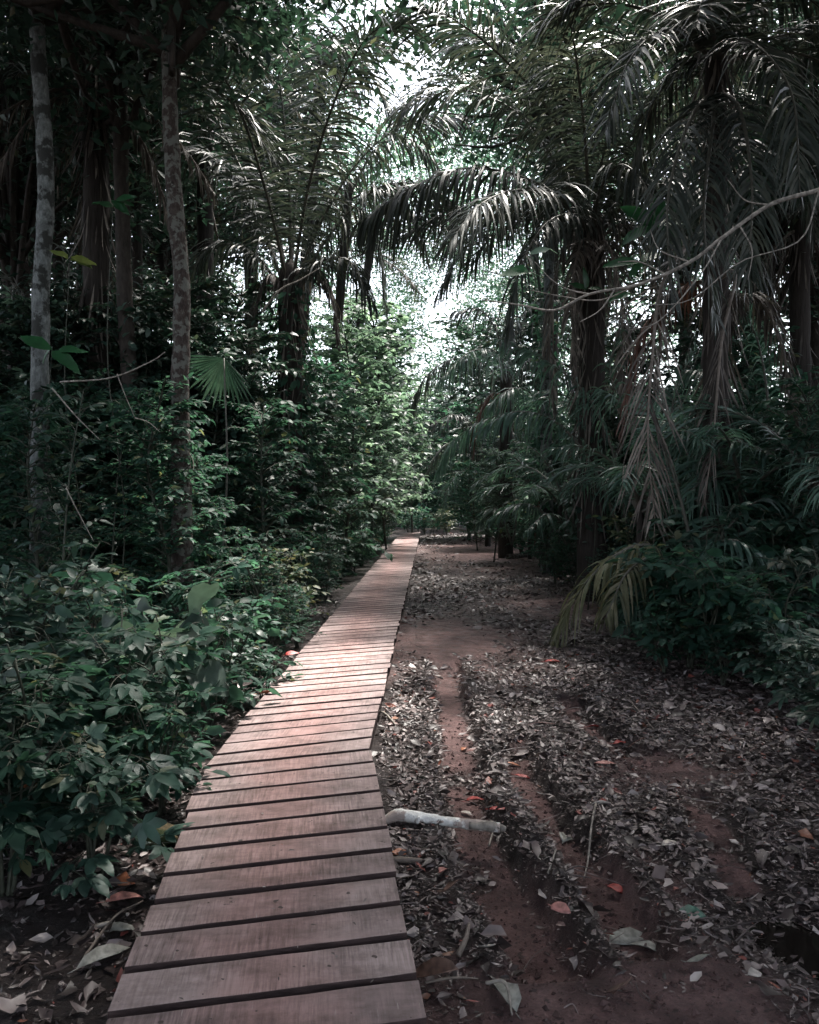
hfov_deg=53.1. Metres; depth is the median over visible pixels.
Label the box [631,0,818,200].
forest tree
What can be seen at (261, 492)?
sapling
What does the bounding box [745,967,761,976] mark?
fallen leaf
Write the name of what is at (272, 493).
sapling
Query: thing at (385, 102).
palm
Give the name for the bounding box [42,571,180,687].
bush
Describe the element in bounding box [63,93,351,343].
forest tree
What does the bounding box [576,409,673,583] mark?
sapling
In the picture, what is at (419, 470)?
young tree
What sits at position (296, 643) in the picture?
bush
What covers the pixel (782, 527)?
bush
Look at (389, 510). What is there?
young tree
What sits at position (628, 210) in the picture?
sapling
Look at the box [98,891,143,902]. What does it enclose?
fallen leaf
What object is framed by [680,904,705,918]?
fallen leaf
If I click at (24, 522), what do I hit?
climbing vine
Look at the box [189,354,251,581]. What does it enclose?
fan palm
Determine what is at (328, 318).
young tree
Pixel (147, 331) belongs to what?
climbing vine
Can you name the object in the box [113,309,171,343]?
sapling
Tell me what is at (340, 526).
sapling
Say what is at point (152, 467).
sapling
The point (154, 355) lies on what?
sapling
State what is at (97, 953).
fallen leaf
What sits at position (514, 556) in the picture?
fallen log
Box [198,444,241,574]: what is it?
sapling
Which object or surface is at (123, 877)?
fallen leaf
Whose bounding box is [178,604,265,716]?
bush
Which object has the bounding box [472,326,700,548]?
young palm
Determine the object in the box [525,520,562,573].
bush
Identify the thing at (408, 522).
sapling
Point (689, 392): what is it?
sapling
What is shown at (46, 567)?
bush
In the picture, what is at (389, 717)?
fallen stick
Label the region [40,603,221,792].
bush
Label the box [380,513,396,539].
bush
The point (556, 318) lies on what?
palm
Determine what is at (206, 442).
climbing vine
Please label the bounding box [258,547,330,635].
bush
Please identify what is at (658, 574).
bush
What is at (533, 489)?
young palm
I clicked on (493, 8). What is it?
forest tree
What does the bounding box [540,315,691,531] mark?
sapling
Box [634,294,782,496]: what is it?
sapling
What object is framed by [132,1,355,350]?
tree
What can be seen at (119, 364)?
sapling
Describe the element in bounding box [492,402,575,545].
young tree
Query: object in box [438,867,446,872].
fallen leaf
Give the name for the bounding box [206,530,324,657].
bush
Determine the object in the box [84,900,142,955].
fallen stick
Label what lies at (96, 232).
palm
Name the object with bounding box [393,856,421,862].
fallen stick
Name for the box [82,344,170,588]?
sapling
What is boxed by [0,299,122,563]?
sapling
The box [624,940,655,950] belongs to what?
fallen leaf
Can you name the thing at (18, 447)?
sapling
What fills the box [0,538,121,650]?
bush
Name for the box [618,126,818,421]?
palm
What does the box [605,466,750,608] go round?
bush
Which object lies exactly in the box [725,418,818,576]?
young tree
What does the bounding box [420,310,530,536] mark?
young tree
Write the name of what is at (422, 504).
sapling
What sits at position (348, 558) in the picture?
bush
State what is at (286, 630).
bush
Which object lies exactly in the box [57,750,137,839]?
bush
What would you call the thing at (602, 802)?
fallen leaf
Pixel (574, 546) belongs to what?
sapling
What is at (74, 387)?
sapling
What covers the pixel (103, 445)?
sapling
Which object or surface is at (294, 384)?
climbing vine
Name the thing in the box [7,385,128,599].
sapling
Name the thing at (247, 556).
bush
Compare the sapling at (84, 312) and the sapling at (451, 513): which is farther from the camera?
the sapling at (451, 513)
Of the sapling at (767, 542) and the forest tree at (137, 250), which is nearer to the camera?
the sapling at (767, 542)
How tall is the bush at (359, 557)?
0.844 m
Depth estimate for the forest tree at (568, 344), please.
30.22 m
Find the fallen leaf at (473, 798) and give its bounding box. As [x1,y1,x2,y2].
[462,796,485,801]
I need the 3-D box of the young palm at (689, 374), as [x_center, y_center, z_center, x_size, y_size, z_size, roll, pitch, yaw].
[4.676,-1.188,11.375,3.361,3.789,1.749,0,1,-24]
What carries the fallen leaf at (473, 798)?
on the ground
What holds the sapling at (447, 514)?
on the ground
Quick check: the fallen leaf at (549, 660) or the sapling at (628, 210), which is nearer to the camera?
the fallen leaf at (549, 660)
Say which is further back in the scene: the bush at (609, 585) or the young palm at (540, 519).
the young palm at (540, 519)
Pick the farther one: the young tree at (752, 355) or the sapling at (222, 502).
the young tree at (752, 355)
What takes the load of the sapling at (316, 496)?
on the ground
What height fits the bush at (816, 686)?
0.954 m
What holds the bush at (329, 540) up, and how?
on the ground
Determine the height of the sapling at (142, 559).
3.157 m
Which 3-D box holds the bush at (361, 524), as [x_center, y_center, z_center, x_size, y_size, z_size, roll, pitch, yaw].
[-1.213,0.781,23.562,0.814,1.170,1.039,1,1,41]
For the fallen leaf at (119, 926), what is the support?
on the ground
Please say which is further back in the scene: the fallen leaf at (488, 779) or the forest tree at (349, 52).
the forest tree at (349, 52)
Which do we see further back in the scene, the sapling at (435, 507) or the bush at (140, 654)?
the sapling at (435, 507)
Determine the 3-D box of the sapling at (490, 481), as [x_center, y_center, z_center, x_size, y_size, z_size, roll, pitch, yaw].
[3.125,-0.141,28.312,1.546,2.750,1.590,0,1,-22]
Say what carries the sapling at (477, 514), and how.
on the ground
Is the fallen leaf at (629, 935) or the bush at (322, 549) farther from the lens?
the bush at (322, 549)
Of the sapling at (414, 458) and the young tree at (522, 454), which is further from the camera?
the sapling at (414, 458)
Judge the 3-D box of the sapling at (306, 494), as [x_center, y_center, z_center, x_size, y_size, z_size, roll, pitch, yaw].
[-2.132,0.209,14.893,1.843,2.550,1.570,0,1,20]
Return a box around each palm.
[0,0,312,587]
[0,67,152,375]
[0,188,163,393]
[0,276,149,319]
[125,0,475,589]
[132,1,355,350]
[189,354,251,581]
[238,22,399,366]
[256,84,449,550]
[292,160,465,539]
[344,0,818,601]
[408,298,574,557]
[424,393,536,546]
[433,386,578,566]
[465,1,640,441]
[467,449,568,558]
[469,453,636,579]
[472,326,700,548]
[474,502,535,544]
[485,415,632,547]
[519,0,818,575]
[526,388,662,443]
[540,427,756,616]
[547,538,777,648]
[562,363,802,529]
[585,333,784,552]
[603,388,803,578]
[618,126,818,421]
[622,411,818,584]
[646,400,818,627]
[665,302,818,542]
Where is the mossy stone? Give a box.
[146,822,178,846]
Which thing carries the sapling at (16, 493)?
on the ground
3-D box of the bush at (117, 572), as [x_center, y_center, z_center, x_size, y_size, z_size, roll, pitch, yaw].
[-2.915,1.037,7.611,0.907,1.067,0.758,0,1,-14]
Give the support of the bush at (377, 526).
on the ground
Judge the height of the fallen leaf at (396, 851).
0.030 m
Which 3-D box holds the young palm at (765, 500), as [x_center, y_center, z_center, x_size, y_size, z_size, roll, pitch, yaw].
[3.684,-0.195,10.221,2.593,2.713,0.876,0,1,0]
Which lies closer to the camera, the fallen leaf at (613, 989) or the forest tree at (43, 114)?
the fallen leaf at (613, 989)
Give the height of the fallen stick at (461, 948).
0.053 m
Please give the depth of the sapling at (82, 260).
9.10 m
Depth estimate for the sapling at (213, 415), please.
14.55 m
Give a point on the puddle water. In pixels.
(802, 942)
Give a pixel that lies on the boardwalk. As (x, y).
(213, 918)
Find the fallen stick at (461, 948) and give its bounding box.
[455,918,470,957]
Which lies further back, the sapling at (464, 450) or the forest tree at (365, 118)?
the sapling at (464, 450)
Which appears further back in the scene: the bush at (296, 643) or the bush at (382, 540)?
the bush at (382, 540)
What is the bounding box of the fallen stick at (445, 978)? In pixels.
[425,976,477,983]
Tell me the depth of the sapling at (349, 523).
27.93 m
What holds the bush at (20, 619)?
on the ground
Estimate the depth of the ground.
4.00 m
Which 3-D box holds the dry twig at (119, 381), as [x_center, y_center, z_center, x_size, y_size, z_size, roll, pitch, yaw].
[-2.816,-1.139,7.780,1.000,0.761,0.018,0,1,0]
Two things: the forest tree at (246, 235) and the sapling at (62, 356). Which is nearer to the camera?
the sapling at (62, 356)
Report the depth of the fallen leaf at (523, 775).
5.39 m
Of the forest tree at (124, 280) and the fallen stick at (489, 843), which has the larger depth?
the forest tree at (124, 280)
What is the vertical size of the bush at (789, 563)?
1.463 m
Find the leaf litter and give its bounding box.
[0,529,818,1023]
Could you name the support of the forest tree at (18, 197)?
on the ground
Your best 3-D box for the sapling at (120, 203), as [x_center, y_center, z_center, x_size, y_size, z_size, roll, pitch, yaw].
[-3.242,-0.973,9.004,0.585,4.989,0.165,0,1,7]
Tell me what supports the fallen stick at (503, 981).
on the fallen leaf at (515, 994)
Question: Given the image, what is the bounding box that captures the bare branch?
[482,180,818,329]
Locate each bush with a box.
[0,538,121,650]
[0,556,117,722]
[0,610,185,763]
[0,636,84,761]
[0,641,134,848]
[0,690,114,896]
[0,708,201,899]
[12,534,87,622]
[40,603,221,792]
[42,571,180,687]
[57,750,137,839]
[64,563,139,649]
[68,621,165,724]
[99,582,229,744]
[101,682,230,816]
[107,694,203,801]
[133,557,258,649]
[164,597,281,737]
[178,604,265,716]
[203,593,286,686]
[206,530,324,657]
[225,535,265,598]
[232,639,303,698]
[239,602,305,668]
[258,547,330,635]
[272,582,319,648]
[276,547,336,619]
[296,558,343,595]
[309,539,349,600]
[311,519,337,559]
[325,545,361,580]
[328,513,354,551]
[342,537,373,570]
[348,533,381,565]
[349,531,374,563]
[352,519,380,556]
[362,528,386,547]
[366,514,389,536]
[369,528,389,547]
[374,508,395,539]
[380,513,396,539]
[452,500,481,538]
[513,515,536,552]
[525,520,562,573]
[536,535,575,583]
[549,525,576,586]
[577,548,615,608]
[592,511,675,579]
[600,541,707,656]
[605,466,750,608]
[606,570,678,622]
[619,599,699,673]
[635,548,747,658]
[637,501,774,608]
[637,547,768,675]
[637,551,747,669]
[679,441,818,580]
[687,557,814,663]
[715,564,818,695]
[716,505,818,618]
[728,615,818,701]
[736,528,818,673]
[754,628,818,747]
[762,617,818,717]
[768,484,818,615]
[815,681,818,749]
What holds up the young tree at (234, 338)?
on the ground
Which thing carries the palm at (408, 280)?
on the ground
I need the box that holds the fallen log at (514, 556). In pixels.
[505,551,539,558]
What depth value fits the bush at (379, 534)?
25.95 m
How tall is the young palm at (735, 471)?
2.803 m
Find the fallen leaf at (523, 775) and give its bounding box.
[512,774,529,778]
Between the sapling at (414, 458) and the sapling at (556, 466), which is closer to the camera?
the sapling at (556, 466)
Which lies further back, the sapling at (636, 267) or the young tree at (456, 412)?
the young tree at (456, 412)
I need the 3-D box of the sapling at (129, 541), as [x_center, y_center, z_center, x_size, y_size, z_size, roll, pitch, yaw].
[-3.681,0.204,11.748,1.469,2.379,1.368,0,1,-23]
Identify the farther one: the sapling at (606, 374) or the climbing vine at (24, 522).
the sapling at (606, 374)
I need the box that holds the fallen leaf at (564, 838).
[559,831,572,843]
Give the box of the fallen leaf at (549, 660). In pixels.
[542,659,559,661]
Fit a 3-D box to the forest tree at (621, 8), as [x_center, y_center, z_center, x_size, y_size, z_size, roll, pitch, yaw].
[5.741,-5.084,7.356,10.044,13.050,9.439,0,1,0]
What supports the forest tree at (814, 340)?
on the ground
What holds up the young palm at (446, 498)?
on the ground
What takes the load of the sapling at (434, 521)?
on the ground
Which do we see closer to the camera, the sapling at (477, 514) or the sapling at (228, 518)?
the sapling at (228, 518)
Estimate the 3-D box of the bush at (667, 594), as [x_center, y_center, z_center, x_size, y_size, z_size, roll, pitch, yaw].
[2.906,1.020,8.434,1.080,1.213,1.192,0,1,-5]
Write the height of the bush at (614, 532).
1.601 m
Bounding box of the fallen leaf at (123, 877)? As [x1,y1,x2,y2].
[116,871,134,885]
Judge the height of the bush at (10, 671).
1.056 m
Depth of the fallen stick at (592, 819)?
4.22 m
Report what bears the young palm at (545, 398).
on the ground
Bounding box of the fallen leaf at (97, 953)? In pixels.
[67,943,130,973]
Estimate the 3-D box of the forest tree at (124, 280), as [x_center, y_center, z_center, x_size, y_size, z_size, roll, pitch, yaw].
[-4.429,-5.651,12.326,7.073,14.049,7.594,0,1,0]
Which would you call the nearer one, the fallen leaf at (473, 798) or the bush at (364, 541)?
the fallen leaf at (473, 798)
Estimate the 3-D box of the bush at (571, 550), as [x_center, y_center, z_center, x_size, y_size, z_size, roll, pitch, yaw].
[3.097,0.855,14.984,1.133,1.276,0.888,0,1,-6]
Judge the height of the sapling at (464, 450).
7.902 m
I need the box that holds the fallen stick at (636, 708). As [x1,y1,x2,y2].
[619,687,654,729]
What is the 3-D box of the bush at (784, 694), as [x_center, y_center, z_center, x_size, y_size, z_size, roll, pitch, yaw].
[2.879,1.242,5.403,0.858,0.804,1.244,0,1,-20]
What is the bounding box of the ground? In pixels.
[0,514,818,1023]
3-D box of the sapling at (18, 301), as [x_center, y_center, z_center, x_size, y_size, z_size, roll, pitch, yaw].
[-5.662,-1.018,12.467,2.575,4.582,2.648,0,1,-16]
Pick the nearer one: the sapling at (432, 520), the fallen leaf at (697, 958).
the fallen leaf at (697, 958)
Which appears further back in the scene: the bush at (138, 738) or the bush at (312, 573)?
the bush at (312, 573)
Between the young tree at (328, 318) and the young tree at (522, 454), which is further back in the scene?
the young tree at (328, 318)
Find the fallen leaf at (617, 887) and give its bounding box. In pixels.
[606,883,622,893]
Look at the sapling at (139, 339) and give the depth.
14.15 m
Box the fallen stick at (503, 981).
[485,979,512,1014]
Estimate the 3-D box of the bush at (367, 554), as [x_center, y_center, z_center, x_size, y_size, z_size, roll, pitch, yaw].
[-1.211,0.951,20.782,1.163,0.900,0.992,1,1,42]
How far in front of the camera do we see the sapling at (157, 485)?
10.01 m
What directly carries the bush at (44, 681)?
on the ground
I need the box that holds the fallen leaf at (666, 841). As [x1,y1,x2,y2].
[656,839,675,845]
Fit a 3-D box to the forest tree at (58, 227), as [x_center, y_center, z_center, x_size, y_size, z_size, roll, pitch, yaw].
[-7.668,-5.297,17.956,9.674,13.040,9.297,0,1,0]
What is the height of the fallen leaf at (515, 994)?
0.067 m
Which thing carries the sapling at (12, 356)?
on the ground
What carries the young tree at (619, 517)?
on the ground
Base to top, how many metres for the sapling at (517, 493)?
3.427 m
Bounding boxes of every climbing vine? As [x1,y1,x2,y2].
[3,376,81,570]
[101,288,170,548]
[147,418,218,565]
[255,279,326,572]
[524,291,568,533]
[555,394,628,552]
[678,388,755,525]
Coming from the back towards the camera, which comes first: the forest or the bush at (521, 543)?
the forest
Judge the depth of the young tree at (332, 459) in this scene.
15.50 m
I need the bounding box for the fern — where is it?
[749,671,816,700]
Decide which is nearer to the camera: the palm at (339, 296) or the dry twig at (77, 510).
the dry twig at (77, 510)
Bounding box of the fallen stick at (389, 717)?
[379,711,411,734]
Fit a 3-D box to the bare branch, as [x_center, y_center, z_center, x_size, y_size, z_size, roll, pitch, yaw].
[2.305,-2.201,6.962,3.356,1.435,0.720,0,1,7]
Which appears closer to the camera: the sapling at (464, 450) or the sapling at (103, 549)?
the sapling at (103, 549)
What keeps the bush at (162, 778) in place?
on the ground
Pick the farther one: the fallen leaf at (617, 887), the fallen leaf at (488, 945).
the fallen leaf at (617, 887)
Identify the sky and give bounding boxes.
[0,0,818,485]
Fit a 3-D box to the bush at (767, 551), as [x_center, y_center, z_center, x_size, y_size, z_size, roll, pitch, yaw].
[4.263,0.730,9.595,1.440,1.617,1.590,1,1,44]
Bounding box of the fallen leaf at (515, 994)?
[489,982,520,1019]
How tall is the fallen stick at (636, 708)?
0.027 m
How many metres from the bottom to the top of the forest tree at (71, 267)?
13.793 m
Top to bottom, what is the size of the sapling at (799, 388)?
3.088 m
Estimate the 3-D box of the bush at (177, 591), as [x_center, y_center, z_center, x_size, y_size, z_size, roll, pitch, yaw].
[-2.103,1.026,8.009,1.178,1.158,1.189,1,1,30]
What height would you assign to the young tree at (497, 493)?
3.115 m
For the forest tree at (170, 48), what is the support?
on the ground
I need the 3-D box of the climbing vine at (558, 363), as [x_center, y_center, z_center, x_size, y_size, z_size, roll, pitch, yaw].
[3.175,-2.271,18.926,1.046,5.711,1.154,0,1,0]
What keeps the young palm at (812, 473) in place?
on the ground
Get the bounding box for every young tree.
[189,319,336,592]
[249,360,356,563]
[273,344,393,560]
[304,320,423,562]
[305,287,420,535]
[323,296,452,554]
[339,324,441,526]
[344,395,420,549]
[371,383,448,531]
[405,384,475,530]
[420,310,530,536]
[420,392,496,540]
[440,317,568,543]
[444,460,498,550]
[464,447,529,562]
[485,424,565,546]
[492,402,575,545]
[606,393,685,547]
[676,335,818,559]
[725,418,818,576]
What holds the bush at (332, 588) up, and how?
on the ground
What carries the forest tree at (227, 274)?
on the ground
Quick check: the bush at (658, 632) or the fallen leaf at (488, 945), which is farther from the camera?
the bush at (658, 632)
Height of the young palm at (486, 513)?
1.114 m
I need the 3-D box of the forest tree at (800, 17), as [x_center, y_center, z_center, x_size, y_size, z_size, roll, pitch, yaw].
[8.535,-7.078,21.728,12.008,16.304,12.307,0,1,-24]
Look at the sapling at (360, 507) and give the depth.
25.39 m
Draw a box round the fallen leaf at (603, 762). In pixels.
[595,760,612,763]
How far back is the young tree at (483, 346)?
29.81 m
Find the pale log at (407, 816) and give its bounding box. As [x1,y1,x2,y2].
[385,808,505,832]
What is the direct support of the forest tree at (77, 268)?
on the ground
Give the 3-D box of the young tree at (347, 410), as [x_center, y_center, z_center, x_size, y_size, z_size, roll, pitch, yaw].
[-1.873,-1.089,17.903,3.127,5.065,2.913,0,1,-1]
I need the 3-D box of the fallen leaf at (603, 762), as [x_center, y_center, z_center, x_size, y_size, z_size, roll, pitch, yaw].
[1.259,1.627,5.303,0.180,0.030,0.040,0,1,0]
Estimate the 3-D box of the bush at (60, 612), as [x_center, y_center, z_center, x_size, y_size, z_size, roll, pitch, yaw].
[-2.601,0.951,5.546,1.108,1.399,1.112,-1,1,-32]
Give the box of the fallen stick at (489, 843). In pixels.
[488,820,495,846]
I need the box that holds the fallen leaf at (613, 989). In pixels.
[601,976,631,993]
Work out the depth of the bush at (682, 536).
9.37 m
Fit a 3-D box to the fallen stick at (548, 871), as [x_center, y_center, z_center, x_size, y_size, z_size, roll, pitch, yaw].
[0.665,1.630,3.828,0.010,0.048,0.178,0,1,21]
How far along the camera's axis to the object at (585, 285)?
12.87 m
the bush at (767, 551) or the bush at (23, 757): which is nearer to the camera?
the bush at (23, 757)
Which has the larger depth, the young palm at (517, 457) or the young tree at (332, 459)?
the young palm at (517, 457)
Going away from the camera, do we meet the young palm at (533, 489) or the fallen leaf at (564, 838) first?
the fallen leaf at (564, 838)
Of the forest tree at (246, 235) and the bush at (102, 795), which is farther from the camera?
the forest tree at (246, 235)
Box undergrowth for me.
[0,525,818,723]
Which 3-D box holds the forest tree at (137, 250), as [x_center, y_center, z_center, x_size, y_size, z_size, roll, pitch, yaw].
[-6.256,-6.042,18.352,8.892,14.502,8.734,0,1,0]
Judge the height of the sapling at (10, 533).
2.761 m
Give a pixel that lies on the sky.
(395, 76)
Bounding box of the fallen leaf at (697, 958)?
[681,953,710,961]
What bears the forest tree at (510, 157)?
on the ground
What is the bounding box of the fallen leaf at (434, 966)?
[416,957,458,977]
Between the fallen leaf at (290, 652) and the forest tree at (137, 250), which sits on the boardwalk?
the fallen leaf at (290, 652)
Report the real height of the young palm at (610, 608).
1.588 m
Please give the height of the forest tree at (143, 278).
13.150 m
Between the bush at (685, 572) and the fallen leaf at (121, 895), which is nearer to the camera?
the fallen leaf at (121, 895)
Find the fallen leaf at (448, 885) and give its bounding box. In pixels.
[430,879,458,891]
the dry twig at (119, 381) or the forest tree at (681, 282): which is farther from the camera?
the forest tree at (681, 282)
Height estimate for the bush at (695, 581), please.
1.328 m
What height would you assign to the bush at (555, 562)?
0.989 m
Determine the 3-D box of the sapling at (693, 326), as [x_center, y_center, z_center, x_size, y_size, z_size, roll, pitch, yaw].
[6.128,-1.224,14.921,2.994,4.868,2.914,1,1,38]
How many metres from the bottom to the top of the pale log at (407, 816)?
0.088 m
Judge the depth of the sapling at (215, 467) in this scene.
13.30 m
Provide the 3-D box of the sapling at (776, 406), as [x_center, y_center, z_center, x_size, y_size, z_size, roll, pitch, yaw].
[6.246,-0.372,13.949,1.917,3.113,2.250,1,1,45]
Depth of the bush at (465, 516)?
33.93 m
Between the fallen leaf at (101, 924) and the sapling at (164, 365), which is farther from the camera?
the sapling at (164, 365)
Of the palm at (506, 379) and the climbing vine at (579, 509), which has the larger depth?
the palm at (506, 379)
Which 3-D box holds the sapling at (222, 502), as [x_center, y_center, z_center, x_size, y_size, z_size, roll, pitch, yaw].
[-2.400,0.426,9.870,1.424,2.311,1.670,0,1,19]
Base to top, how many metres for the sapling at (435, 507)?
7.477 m
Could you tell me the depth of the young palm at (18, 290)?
13.80 m
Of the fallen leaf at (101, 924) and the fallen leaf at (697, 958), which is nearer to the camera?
the fallen leaf at (697, 958)
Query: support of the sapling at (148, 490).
on the ground
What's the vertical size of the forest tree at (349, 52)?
16.299 m
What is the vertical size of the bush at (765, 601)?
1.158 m
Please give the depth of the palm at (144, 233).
18.46 m
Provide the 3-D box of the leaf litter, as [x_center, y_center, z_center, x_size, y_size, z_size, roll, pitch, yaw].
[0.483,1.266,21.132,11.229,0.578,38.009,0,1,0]
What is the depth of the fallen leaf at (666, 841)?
4.08 m
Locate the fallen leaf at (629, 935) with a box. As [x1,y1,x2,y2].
[609,927,643,944]
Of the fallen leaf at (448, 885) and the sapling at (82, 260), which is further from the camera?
the sapling at (82, 260)
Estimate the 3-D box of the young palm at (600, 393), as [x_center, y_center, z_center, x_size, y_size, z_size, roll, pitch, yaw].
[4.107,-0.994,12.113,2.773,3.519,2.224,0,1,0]
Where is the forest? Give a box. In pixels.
[0,0,789,526]
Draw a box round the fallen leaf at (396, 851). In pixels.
[392,848,405,854]
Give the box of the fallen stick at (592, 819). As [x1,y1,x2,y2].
[583,803,596,878]
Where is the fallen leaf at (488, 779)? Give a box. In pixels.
[485,776,491,783]
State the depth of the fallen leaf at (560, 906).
3.36 m
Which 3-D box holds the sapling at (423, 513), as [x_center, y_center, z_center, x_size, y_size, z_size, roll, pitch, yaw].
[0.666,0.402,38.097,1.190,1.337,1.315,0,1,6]
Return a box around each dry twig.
[51,387,99,439]
[60,352,164,431]
[65,488,93,541]
[261,268,319,311]
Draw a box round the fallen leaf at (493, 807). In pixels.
[487,806,504,809]
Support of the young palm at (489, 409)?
on the ground
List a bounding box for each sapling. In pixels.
[0,274,142,558]
[0,284,100,583]
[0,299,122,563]
[0,316,28,540]
[0,364,28,585]
[0,368,140,566]
[0,377,87,575]
[0,379,83,598]
[0,389,121,638]
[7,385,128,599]
[20,336,87,559]
[21,368,154,578]
[49,250,96,619]
[57,398,164,611]
[64,266,272,509]
[64,335,170,564]
[76,309,162,572]
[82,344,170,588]
[82,372,251,625]
[88,395,233,611]
[90,392,219,588]
[91,194,135,637]
[98,341,236,567]
[100,431,154,584]
[101,404,214,588]
[104,449,192,601]
[105,328,292,580]
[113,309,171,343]
[120,338,162,379]
[144,451,268,616]
[164,274,317,508]
[165,362,269,531]
[192,465,254,613]
[197,414,266,572]
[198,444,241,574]
[199,400,338,613]
[205,401,297,592]
[260,454,334,575]
[305,438,356,536]
[305,465,336,546]
[330,473,369,536]
[334,417,390,539]
[393,406,441,515]
[397,511,419,532]
[400,418,457,526]
[406,398,464,525]
[409,514,426,531]
[413,506,434,534]
[427,512,438,531]
[430,513,438,532]
[436,509,456,534]
[436,511,450,531]
[442,505,459,528]
[453,397,496,510]
[463,484,495,529]
[476,469,519,546]
[515,427,576,558]
[515,468,531,517]
[526,457,576,559]
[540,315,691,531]
[556,369,638,508]
[564,418,629,554]
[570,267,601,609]
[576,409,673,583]
[602,252,659,541]
[620,198,682,549]
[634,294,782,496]
[661,362,750,530]
[671,310,818,525]
[689,392,806,586]
[718,376,818,613]
[733,398,810,546]
[744,529,796,616]
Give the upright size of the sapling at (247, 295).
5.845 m
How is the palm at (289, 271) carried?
on the ground
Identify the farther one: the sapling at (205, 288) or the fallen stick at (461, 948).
the sapling at (205, 288)
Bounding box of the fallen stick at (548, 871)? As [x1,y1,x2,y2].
[547,849,555,873]
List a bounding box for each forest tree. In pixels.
[0,0,353,598]
[0,0,366,110]
[0,0,388,615]
[0,0,475,618]
[0,4,266,360]
[0,6,145,323]
[0,6,220,578]
[4,33,355,305]
[7,0,327,334]
[30,203,168,297]
[30,220,235,342]
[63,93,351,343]
[76,101,259,314]
[112,209,300,347]
[149,72,410,387]
[153,52,442,406]
[327,0,721,572]
[400,11,694,425]
[442,223,626,514]
[492,209,693,399]
[539,0,808,382]
[553,0,818,401]
[562,137,738,400]
[563,0,815,67]
[615,6,818,441]
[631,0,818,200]
[695,83,807,273]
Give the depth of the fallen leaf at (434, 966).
2.94 m
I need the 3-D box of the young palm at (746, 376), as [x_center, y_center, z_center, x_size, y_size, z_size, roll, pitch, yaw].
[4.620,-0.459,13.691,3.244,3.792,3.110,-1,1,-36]
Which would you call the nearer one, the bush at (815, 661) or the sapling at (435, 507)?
the bush at (815, 661)
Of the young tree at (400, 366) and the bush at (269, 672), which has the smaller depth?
the bush at (269, 672)
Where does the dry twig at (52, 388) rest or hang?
attached to the sapling at (86, 440)
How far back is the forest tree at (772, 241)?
15.55 m
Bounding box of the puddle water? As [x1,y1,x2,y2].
[742,896,818,980]
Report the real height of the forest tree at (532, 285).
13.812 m
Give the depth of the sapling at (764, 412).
11.16 m
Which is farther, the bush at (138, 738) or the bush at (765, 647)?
the bush at (765, 647)
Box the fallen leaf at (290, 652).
[285,651,297,654]
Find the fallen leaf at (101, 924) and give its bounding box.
[89,921,111,929]
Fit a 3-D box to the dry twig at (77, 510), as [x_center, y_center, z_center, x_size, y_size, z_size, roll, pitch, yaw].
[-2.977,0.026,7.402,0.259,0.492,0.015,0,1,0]
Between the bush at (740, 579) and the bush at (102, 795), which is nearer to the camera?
the bush at (102, 795)
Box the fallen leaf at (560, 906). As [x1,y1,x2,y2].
[548,901,570,913]
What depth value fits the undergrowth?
11.26 m
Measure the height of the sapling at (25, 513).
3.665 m
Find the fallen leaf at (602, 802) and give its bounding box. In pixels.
[591,800,609,805]
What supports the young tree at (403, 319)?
on the ground
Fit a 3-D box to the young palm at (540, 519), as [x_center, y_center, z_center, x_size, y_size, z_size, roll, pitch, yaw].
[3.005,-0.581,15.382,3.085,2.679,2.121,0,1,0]
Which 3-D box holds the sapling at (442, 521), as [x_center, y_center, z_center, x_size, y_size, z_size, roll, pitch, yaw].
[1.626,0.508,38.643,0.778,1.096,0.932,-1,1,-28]
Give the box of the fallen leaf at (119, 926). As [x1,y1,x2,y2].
[104,922,133,931]
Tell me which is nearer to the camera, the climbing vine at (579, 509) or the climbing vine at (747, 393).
the climbing vine at (747, 393)
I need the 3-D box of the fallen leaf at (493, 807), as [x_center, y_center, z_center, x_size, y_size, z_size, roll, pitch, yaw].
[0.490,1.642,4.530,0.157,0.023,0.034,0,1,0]
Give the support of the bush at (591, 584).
on the ground
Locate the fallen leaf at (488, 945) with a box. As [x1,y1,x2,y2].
[475,943,495,947]
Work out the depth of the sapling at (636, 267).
10.89 m
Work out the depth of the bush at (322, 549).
13.86 m
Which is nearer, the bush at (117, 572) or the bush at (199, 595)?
the bush at (199, 595)
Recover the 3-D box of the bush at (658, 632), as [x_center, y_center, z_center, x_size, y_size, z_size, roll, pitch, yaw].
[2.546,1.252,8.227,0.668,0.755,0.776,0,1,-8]
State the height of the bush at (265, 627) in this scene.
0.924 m
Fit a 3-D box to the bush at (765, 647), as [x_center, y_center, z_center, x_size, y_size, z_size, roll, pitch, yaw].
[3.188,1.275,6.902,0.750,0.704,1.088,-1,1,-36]
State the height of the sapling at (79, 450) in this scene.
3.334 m
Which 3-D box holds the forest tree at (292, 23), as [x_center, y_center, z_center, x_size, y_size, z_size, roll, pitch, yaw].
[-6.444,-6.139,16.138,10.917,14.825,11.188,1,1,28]
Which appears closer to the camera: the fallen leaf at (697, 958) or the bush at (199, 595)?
the fallen leaf at (697, 958)
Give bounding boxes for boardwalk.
[106,532,426,1023]
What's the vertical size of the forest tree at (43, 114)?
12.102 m
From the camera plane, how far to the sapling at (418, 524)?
40.60 m
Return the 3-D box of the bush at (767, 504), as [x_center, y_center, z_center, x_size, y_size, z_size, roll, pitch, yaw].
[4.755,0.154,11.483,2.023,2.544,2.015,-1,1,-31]
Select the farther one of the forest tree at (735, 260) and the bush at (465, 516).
the bush at (465, 516)
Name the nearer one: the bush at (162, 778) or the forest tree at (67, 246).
the bush at (162, 778)

